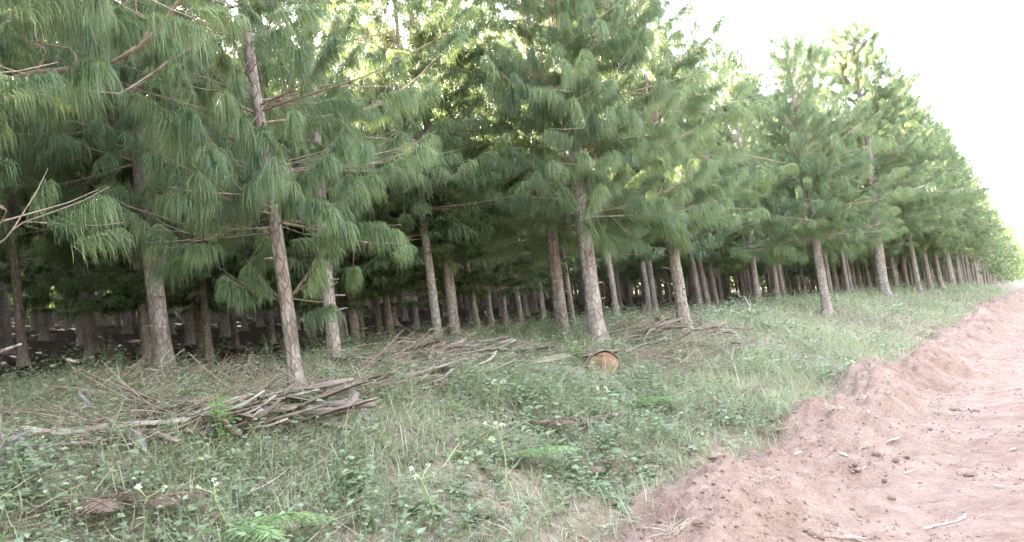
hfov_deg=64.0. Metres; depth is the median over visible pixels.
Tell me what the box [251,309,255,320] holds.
pine tree
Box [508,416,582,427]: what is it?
fern
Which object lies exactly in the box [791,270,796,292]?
pine tree
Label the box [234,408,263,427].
bark strip
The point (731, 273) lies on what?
pine tree
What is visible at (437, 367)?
bark strip
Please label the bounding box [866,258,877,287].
pine tree
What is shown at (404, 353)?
bark strip
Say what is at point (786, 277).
pine tree
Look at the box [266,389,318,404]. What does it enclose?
bark strip
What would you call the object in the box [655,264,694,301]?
pine tree
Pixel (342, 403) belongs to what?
bark strip
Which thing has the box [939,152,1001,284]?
pine tree
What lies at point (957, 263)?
pine tree
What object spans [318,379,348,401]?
bark strip
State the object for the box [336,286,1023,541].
road bank
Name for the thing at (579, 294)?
pine tree
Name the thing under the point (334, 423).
bark strip
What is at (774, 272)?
pine tree
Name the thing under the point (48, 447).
stick
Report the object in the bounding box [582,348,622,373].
log
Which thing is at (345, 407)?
bark strip
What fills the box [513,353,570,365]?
bark strip
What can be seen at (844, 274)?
pine tree
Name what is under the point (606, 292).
pine tree
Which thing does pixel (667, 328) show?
bark strip
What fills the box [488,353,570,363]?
bark slab
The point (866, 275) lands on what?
pine tree
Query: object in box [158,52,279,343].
pine tree
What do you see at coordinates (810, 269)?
pine tree
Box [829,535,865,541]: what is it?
stick
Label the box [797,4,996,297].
pine tree
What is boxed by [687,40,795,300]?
pine tree
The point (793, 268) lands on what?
pine tree
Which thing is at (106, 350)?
shrub
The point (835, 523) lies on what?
stone
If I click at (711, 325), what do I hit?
bark slab
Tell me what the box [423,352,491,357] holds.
bark strip
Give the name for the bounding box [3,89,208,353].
pine tree
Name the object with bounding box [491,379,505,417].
flowering weed
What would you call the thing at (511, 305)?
pine tree
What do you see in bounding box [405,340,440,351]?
bark strip
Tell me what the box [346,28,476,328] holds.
pine tree
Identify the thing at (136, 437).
bark slab
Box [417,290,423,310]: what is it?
pine tree
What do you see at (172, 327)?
pine tree
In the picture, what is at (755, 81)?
pine tree
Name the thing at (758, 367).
grass
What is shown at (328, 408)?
bark strip
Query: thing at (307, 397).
bark strip
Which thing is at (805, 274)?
pine tree
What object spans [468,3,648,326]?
pine tree
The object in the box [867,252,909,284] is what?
pine tree
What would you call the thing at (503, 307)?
pine tree
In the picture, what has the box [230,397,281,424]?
bark strip
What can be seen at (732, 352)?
stick
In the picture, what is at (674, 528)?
grass tuft
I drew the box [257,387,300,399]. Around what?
bark slab
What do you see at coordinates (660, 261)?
pine tree
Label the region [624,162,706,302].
pine tree
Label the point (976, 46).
sky
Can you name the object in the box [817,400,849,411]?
grass tuft
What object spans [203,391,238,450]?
shrub
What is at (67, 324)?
pine tree
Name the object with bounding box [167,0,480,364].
pine tree
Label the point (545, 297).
pine tree
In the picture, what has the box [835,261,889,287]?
pine tree
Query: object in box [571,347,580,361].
shrub
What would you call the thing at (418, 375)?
bark strip
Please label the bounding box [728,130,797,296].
pine tree
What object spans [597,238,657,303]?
pine tree
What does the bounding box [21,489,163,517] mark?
fern
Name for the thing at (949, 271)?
pine tree
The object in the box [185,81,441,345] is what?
pine tree
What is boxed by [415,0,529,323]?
pine tree
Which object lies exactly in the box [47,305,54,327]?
pine tree
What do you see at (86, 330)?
pine tree
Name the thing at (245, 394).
bark strip
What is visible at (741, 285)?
pine tree
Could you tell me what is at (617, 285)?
pine tree
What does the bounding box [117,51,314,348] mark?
pine tree
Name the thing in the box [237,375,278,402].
bark strip
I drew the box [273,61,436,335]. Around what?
pine tree
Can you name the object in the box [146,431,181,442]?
bark strip
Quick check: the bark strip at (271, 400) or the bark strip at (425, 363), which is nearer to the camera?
the bark strip at (271, 400)
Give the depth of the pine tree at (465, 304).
42.26 m
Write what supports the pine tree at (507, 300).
on the forest floor
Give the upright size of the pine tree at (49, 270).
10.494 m
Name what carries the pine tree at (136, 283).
on the forest floor
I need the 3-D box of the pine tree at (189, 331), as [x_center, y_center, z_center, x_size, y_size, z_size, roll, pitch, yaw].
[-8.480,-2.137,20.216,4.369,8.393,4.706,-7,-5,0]
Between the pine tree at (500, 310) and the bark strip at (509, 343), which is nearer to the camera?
the bark strip at (509, 343)
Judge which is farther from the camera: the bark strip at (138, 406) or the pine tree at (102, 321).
the pine tree at (102, 321)
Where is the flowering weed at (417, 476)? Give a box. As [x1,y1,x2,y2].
[409,463,436,526]
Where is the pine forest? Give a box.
[0,162,1023,323]
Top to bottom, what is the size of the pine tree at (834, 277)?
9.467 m
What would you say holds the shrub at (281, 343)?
on the forest floor
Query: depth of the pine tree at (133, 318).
34.84 m
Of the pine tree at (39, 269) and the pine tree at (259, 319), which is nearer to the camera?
the pine tree at (39, 269)
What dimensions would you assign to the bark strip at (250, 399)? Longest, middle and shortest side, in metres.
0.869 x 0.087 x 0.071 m
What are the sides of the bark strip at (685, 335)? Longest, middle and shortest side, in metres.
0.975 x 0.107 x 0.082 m
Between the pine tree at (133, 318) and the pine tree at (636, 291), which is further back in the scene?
the pine tree at (636, 291)
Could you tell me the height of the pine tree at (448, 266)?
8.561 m
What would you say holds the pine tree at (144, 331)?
on the forest floor
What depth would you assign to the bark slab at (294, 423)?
5.65 m
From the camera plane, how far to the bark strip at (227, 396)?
5.49 m
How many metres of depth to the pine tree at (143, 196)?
10.11 m
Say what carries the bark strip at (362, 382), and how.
on the roadside ground
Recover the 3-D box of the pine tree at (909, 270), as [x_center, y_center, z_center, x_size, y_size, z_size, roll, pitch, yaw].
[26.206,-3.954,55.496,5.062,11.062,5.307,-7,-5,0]
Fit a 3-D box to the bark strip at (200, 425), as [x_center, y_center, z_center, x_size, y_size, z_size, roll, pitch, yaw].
[-2.175,1.001,5.056,0.065,0.074,0.671,-23,-13,41]
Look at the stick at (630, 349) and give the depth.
11.30 m
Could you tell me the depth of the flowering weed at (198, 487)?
4.19 m
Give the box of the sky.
[180,0,1023,281]
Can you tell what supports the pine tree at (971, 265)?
on the forest floor
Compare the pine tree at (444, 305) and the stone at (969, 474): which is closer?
the stone at (969, 474)
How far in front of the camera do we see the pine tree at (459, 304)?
46.22 m
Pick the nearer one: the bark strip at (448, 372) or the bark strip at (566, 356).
the bark strip at (448, 372)
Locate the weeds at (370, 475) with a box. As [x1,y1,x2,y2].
[0,277,1005,541]
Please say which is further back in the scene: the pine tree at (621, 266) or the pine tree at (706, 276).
the pine tree at (706, 276)
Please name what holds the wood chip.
on the dirt road
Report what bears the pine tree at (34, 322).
on the forest floor
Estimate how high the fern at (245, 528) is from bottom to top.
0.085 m
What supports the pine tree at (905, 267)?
on the forest floor
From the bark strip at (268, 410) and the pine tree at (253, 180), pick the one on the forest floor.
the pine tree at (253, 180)
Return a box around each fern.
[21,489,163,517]
[90,490,206,514]
[198,511,335,541]
[438,451,475,460]
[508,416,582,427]
[508,445,580,460]
[566,459,619,472]
[579,412,637,426]
[592,396,682,407]
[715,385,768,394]
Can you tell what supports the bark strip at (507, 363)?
on the roadside ground
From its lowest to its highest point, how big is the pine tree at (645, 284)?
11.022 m
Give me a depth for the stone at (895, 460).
7.09 m
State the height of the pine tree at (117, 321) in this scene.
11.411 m
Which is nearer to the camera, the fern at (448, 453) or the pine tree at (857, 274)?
the fern at (448, 453)
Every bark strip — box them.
[19,418,191,435]
[56,418,202,450]
[83,405,174,418]
[102,416,176,438]
[104,421,206,448]
[116,380,156,405]
[118,416,177,421]
[120,404,199,409]
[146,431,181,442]
[159,428,217,434]
[162,413,187,417]
[177,395,228,417]
[182,411,243,435]
[186,413,229,427]
[195,395,244,413]
[200,395,275,429]
[211,391,252,402]
[217,389,264,414]
[228,414,254,423]
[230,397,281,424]
[233,406,278,411]
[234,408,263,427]
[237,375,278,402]
[240,418,287,428]
[242,427,268,430]
[245,397,284,405]
[245,404,323,426]
[254,405,300,413]
[257,396,314,404]
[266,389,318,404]
[273,407,355,415]
[276,383,355,415]
[276,387,318,395]
[297,396,346,399]
[298,397,378,421]
[299,377,354,388]
[299,415,353,429]
[308,399,347,406]
[315,401,380,408]
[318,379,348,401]
[324,357,366,362]
[325,399,361,418]
[348,380,406,391]
[351,356,439,365]
[352,380,367,387]
[358,372,398,385]
[385,351,444,356]
[385,364,498,396]
[385,371,431,379]
[390,360,443,365]
[398,336,429,351]
[403,369,453,389]
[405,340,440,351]
[406,361,455,375]
[406,375,443,383]
[407,366,450,372]
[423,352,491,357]
[432,348,491,359]
[472,351,496,369]
[476,360,514,377]
[482,338,514,348]
[488,339,515,350]
[507,345,556,353]
[510,342,544,349]
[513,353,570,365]
[614,330,665,340]
[623,317,683,336]
[628,326,688,332]
[661,329,692,342]
[706,326,751,329]
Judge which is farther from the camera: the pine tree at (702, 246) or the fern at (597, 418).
the pine tree at (702, 246)
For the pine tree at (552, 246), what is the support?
on the forest floor
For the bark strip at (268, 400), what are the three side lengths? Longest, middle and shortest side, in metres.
0.823 x 0.083 x 0.072 m
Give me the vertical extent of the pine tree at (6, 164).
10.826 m
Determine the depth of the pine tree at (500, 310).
31.16 m
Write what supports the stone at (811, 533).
on the dirt road
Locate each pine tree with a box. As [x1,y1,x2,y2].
[0,0,251,365]
[0,0,291,372]
[0,0,337,460]
[0,2,108,239]
[0,2,126,366]
[0,19,171,361]
[0,40,128,352]
[0,65,105,353]
[0,158,21,196]
[1,40,103,285]
[1,58,53,340]
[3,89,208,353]
[3,244,58,330]
[4,241,60,274]
[5,224,125,344]
[6,285,97,328]
[16,93,345,356]
[20,246,76,333]
[32,0,469,386]
[35,66,313,360]
[41,197,212,343]
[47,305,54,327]
[52,264,121,326]
[94,243,204,334]
[98,87,212,345]
[98,290,108,324]
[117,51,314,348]
[121,309,133,333]
[131,303,137,324]
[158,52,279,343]
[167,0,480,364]
[167,37,272,336]
[174,75,442,347]
[177,293,250,330]
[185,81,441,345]
[191,242,208,329]
[194,63,494,347]
[217,40,264,326]
[227,72,535,344]
[234,72,515,344]
[249,1,300,329]
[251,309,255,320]
[264,190,411,339]
[266,0,580,341]
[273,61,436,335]
[277,0,582,338]
[293,0,341,67]
[337,6,400,325]
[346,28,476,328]
[370,84,575,329]
[392,105,576,325]
[396,295,400,316]
[399,271,435,320]
[406,0,662,342]
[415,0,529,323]
[415,67,491,317]
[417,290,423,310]
[418,1,595,325]
[424,289,429,308]
[434,0,742,346]
[437,274,468,309]
[454,76,600,324]
[454,97,501,314]
[457,296,462,307]
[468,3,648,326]
[474,223,617,321]
[478,218,562,316]
[489,285,493,299]
[493,286,498,307]
[495,208,535,311]
[504,284,508,304]
[505,268,514,308]
[529,271,539,312]
[533,12,625,315]
[535,281,552,304]
[537,24,673,315]
[542,281,546,299]
[547,264,626,306]
[549,0,799,333]
[559,55,718,314]
[569,59,723,312]
[569,278,576,307]
[572,263,638,301]
[572,274,606,286]
[573,282,578,299]
[576,277,582,304]
[577,239,666,310]
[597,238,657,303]
[602,260,639,307]
[615,103,690,289]
[618,264,633,304]
[619,269,686,302]
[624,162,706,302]
[627,24,763,309]
[631,274,667,299]
[634,281,638,296]
[636,95,758,308]
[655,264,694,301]
[663,269,710,298]
[664,59,730,302]
[668,277,673,296]
[677,83,753,306]
[681,85,736,299]
[686,270,728,296]
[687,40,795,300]
[698,74,801,304]
[702,124,731,297]
[704,130,794,298]
[707,81,758,300]
[714,48,797,299]
[715,22,914,316]
[719,102,821,298]
[720,68,825,297]
[720,266,783,294]
[727,121,830,292]
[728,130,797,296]
[734,275,738,294]
[756,235,800,292]
[769,50,864,293]
[783,257,811,291]
[784,262,853,290]
[784,267,790,292]
[787,239,869,276]
[787,267,812,291]
[788,38,863,292]
[789,272,793,292]
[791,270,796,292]
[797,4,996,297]
[798,264,840,275]
[802,266,870,287]
[807,197,864,294]
[808,109,893,290]
[810,271,816,291]
[811,265,871,288]
[822,93,871,290]
[828,192,888,291]
[833,105,903,289]
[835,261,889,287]
[836,258,875,272]
[856,74,993,291]
[857,139,922,289]
[864,143,918,289]
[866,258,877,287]
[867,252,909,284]
[875,253,942,285]
[882,72,990,289]
[895,255,916,283]
[896,255,944,282]
[897,261,945,281]
[906,104,999,288]
[907,263,954,282]
[908,121,1003,285]
[927,120,1008,285]
[929,182,979,282]
[930,157,1004,284]
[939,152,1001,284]
[940,184,997,282]
[946,138,996,283]
[959,148,1005,284]
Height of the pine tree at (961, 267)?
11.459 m
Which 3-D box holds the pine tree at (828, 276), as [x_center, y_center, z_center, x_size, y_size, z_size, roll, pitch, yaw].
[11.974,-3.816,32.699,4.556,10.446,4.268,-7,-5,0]
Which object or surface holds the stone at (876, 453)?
on the road bank
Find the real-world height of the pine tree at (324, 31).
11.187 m
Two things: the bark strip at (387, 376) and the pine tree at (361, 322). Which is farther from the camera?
the pine tree at (361, 322)
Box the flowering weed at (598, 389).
[596,385,607,414]
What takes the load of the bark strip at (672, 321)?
on the forest floor
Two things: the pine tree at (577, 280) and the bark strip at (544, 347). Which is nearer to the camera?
the bark strip at (544, 347)
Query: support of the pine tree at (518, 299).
on the forest floor
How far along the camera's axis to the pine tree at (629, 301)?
40.76 m
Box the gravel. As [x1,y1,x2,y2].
[576,320,1023,541]
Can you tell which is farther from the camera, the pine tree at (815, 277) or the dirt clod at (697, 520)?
the pine tree at (815, 277)
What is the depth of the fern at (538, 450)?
5.76 m
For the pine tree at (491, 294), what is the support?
on the forest floor
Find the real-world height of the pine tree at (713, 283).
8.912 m
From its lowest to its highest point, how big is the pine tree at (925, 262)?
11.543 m
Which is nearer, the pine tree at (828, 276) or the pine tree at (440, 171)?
the pine tree at (440, 171)
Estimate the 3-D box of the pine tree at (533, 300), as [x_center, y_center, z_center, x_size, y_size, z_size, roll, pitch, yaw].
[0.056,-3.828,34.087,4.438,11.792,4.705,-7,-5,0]
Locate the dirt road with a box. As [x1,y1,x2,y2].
[854,305,1023,541]
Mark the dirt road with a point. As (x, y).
(906, 511)
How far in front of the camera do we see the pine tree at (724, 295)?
53.85 m
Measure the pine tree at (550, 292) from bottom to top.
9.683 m
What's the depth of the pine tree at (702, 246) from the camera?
22.76 m
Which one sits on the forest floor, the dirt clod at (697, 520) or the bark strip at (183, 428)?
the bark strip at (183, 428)
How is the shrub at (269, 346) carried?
on the forest floor
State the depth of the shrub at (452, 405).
6.61 m
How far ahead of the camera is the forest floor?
6.70 m
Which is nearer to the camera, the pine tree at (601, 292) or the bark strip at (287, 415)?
the bark strip at (287, 415)
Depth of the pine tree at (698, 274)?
35.56 m
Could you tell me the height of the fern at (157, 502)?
0.050 m
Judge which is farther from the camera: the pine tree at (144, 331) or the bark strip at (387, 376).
the pine tree at (144, 331)
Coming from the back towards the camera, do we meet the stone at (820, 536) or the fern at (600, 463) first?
the fern at (600, 463)
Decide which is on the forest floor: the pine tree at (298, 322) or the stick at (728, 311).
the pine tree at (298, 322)
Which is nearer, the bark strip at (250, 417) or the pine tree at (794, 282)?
the bark strip at (250, 417)
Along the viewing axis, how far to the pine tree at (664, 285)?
50.70 m
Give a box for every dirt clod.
[691,519,702,525]
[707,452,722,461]
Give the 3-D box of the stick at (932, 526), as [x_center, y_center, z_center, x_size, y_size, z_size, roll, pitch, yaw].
[2.897,1.684,5.476,0.350,0.021,0.023,-9,-4,-15]
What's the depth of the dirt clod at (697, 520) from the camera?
4.77 m
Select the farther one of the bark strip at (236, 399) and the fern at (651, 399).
the fern at (651, 399)
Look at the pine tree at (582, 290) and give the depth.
26.29 m
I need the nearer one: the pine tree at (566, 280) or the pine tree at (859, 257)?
the pine tree at (566, 280)
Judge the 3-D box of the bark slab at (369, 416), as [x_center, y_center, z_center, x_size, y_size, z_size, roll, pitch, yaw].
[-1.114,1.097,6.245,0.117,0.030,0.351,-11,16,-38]
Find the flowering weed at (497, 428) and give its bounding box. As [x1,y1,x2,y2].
[483,421,508,492]
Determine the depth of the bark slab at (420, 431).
5.98 m
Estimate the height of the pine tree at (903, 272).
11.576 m
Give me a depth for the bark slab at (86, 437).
5.00 m
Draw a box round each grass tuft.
[617,508,652,524]
[644,509,702,540]
[744,466,791,486]
[764,421,792,431]
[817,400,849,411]
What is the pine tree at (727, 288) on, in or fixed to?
on the forest floor
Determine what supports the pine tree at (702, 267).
on the forest floor
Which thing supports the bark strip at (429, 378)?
on the forest floor
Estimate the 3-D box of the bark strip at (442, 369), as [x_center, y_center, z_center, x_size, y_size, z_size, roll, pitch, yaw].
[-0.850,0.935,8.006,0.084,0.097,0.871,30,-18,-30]
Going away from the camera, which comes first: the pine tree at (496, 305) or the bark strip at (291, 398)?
the bark strip at (291, 398)
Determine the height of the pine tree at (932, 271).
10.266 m
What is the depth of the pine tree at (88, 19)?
4.68 m
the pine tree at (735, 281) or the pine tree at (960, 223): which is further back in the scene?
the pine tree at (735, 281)
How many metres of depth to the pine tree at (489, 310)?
16.96 m
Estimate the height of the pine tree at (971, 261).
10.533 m
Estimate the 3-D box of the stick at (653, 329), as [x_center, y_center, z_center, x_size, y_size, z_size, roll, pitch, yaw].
[2.071,0.909,11.581,0.586,0.229,1.698,-9,10,15]
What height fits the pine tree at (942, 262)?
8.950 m
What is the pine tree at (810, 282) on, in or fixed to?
on the forest floor
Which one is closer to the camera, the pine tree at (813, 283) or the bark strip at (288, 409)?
the bark strip at (288, 409)
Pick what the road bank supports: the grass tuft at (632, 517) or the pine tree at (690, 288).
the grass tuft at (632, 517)
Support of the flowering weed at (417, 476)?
on the roadside ground
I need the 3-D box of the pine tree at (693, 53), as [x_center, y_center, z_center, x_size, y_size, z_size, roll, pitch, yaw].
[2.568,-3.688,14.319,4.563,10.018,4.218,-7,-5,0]
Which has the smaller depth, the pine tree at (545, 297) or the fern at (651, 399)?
the fern at (651, 399)
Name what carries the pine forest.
on the forest floor
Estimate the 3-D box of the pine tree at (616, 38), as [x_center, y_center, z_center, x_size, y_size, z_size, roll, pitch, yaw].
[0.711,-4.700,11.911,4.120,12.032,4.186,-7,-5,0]
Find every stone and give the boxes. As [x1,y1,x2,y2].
[808,531,815,536]
[816,533,824,540]
[830,520,838,525]
[872,450,880,455]
[887,495,895,499]
[892,457,898,462]
[963,471,977,476]
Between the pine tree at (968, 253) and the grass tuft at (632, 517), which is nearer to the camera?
the grass tuft at (632, 517)
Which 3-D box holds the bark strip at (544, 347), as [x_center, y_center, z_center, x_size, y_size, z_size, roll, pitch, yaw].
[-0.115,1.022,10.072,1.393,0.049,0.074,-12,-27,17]
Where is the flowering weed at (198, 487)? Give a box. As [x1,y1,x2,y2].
[195,477,232,527]
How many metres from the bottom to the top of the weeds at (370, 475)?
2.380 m
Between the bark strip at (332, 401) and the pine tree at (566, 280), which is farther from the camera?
the pine tree at (566, 280)
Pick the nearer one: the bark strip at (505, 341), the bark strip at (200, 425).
the bark strip at (200, 425)
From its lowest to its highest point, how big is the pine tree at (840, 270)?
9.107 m
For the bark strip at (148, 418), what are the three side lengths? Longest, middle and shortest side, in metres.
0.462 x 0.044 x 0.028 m
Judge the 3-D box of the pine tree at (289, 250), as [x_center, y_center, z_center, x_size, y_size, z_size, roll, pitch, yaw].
[-3.103,-0.901,12.591,3.987,4.760,3.986,-7,-5,0]
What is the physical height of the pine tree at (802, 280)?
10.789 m
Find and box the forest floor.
[0,282,1023,541]
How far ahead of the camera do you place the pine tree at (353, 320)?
12.15 m
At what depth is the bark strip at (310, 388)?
6.17 m
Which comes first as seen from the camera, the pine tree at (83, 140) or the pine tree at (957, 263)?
the pine tree at (83, 140)
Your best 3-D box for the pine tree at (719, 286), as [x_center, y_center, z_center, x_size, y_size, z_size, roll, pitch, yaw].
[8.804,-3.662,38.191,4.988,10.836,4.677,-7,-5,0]
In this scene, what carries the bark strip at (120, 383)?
on the roadside ground
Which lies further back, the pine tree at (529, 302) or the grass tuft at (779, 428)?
the pine tree at (529, 302)
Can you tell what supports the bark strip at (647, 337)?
on the forest floor
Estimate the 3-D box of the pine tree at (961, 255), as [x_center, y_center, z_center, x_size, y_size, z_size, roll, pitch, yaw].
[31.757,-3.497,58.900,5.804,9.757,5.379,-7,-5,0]
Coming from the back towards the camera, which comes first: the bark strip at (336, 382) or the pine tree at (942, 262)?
the pine tree at (942, 262)
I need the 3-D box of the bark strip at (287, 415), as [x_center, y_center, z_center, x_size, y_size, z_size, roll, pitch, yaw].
[-1.824,1.068,5.540,1.116,0.031,0.056,-15,32,-13]
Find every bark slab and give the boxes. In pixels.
[68,424,183,441]
[125,428,147,451]
[255,417,297,426]
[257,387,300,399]
[291,390,359,429]
[355,412,376,421]
[392,395,442,400]
[393,422,445,441]
[430,345,522,353]
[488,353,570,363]
[695,322,724,330]
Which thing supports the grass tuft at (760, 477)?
on the road bank
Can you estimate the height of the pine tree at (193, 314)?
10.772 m
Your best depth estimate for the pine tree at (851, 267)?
42.36 m
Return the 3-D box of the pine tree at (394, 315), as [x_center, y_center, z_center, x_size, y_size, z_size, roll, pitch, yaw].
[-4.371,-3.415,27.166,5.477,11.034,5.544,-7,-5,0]
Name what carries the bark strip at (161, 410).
on the forest floor
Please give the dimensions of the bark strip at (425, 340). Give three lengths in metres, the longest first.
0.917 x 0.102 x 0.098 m
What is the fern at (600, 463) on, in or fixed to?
on the roadside ground
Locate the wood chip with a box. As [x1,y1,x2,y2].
[844,534,866,538]
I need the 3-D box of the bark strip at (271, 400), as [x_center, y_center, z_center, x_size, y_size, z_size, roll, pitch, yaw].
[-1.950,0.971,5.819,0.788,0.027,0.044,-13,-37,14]
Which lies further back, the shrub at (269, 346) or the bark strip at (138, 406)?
the shrub at (269, 346)
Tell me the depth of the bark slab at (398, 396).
6.91 m
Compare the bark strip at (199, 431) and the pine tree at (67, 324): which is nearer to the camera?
the bark strip at (199, 431)
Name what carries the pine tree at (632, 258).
on the forest floor
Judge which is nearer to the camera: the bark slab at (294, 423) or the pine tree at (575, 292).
the bark slab at (294, 423)
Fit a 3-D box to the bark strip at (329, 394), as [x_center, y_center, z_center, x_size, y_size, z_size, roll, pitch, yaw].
[-1.628,1.018,5.807,1.235,0.043,0.070,-24,-17,14]
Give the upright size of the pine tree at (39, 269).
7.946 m
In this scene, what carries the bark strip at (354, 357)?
on the forest floor
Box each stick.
[3,429,31,447]
[16,436,36,475]
[36,443,68,450]
[76,390,110,432]
[140,348,184,381]
[624,331,694,351]
[643,309,679,351]
[710,306,765,318]
[711,309,747,368]
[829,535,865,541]
[923,516,966,528]
[956,407,971,420]
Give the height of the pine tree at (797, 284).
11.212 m
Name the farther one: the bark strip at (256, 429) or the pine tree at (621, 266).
the pine tree at (621, 266)
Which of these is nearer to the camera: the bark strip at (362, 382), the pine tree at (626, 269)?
the bark strip at (362, 382)
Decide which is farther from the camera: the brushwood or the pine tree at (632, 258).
the pine tree at (632, 258)
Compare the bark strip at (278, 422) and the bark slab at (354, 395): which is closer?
the bark strip at (278, 422)
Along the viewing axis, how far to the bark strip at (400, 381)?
6.84 m
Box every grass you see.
[0,279,1019,541]
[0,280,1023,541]
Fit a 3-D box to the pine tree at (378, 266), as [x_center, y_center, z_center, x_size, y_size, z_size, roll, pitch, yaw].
[-2.409,-0.961,13.429,5.362,4.761,5.336,-7,-5,0]
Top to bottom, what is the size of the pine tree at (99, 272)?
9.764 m
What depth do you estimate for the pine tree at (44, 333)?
24.28 m
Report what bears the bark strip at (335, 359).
on the roadside ground
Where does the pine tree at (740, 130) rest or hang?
on the forest floor
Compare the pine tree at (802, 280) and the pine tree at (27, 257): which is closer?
the pine tree at (27, 257)
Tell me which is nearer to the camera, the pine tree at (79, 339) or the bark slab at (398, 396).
the bark slab at (398, 396)
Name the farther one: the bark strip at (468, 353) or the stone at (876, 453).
the bark strip at (468, 353)
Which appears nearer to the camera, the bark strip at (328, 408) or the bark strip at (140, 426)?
the bark strip at (140, 426)
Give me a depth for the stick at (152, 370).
8.63 m
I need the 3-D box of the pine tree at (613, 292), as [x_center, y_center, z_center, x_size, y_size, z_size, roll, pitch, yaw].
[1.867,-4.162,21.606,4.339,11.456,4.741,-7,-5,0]
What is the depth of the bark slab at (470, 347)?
9.97 m
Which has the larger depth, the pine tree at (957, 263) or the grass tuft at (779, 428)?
the pine tree at (957, 263)
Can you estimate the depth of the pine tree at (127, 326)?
26.42 m
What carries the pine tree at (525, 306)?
on the forest floor
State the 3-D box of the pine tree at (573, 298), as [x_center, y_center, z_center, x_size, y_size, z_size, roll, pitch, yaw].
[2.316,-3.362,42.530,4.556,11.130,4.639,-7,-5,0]
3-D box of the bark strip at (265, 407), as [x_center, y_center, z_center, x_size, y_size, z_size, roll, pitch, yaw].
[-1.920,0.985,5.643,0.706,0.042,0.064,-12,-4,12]
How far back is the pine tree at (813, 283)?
63.74 m
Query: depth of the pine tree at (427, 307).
47.26 m
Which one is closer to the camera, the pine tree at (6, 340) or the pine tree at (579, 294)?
the pine tree at (6, 340)
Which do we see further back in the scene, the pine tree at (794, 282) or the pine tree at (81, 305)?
the pine tree at (794, 282)
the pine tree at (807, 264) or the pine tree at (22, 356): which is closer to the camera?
the pine tree at (22, 356)
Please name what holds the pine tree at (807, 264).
on the forest floor
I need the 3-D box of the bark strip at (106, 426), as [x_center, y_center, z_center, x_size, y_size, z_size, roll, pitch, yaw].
[-2.508,0.940,5.083,0.993,0.100,0.088,-5,17,-9]
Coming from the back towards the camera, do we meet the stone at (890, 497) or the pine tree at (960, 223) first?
the pine tree at (960, 223)
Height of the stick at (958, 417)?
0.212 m
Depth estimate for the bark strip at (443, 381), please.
7.64 m
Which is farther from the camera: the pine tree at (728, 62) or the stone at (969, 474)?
the pine tree at (728, 62)
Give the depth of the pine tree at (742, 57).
37.34 m
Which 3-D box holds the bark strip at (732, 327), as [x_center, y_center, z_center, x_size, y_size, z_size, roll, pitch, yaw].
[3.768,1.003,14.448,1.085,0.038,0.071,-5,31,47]
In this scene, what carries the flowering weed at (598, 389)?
on the roadside ground
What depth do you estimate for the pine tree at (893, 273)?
41.50 m
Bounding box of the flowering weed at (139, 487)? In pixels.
[134,483,167,533]
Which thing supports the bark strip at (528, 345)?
on the forest floor
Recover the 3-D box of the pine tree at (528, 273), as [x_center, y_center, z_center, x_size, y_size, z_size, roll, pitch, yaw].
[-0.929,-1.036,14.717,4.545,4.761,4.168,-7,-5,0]
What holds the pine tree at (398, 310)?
on the forest floor
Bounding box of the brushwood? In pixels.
[0,300,779,458]
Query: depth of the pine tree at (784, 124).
20.69 m
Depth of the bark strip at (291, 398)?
5.90 m
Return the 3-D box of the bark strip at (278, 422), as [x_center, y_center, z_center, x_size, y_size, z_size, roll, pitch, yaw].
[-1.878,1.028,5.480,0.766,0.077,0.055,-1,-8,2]
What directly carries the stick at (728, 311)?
on the roadside ground
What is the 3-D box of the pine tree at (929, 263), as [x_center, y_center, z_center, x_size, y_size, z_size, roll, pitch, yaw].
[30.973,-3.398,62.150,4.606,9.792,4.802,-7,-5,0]
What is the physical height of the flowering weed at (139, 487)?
0.255 m
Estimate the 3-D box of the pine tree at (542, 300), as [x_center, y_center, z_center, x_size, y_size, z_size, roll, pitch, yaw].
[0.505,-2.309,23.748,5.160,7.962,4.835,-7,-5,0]
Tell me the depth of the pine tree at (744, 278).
42.22 m
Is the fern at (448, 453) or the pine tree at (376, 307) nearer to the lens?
the fern at (448, 453)
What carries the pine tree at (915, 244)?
on the roadside ground
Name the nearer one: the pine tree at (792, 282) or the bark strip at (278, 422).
the bark strip at (278, 422)
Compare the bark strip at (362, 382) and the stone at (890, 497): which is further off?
the bark strip at (362, 382)
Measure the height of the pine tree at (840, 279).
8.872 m
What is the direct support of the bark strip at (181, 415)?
on the forest floor
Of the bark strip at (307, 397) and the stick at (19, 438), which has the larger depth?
the bark strip at (307, 397)
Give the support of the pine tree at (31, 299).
on the forest floor
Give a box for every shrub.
[96,332,113,368]
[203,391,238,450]
[260,333,277,362]
[278,334,284,354]
[447,399,468,425]
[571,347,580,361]
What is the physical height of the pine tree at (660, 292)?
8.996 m
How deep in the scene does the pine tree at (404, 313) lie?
30.18 m
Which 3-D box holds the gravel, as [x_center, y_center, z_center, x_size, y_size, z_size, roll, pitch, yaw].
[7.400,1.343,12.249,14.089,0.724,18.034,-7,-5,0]
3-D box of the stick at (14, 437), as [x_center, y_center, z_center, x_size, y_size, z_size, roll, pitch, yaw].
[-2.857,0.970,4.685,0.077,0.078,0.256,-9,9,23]
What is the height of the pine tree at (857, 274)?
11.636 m
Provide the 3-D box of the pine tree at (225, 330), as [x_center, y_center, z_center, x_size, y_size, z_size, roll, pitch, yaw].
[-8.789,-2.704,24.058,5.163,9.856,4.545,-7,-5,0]
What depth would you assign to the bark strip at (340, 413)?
5.83 m
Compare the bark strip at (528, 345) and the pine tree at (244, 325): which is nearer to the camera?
the bark strip at (528, 345)
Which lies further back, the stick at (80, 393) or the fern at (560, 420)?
the fern at (560, 420)
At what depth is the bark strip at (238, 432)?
5.23 m

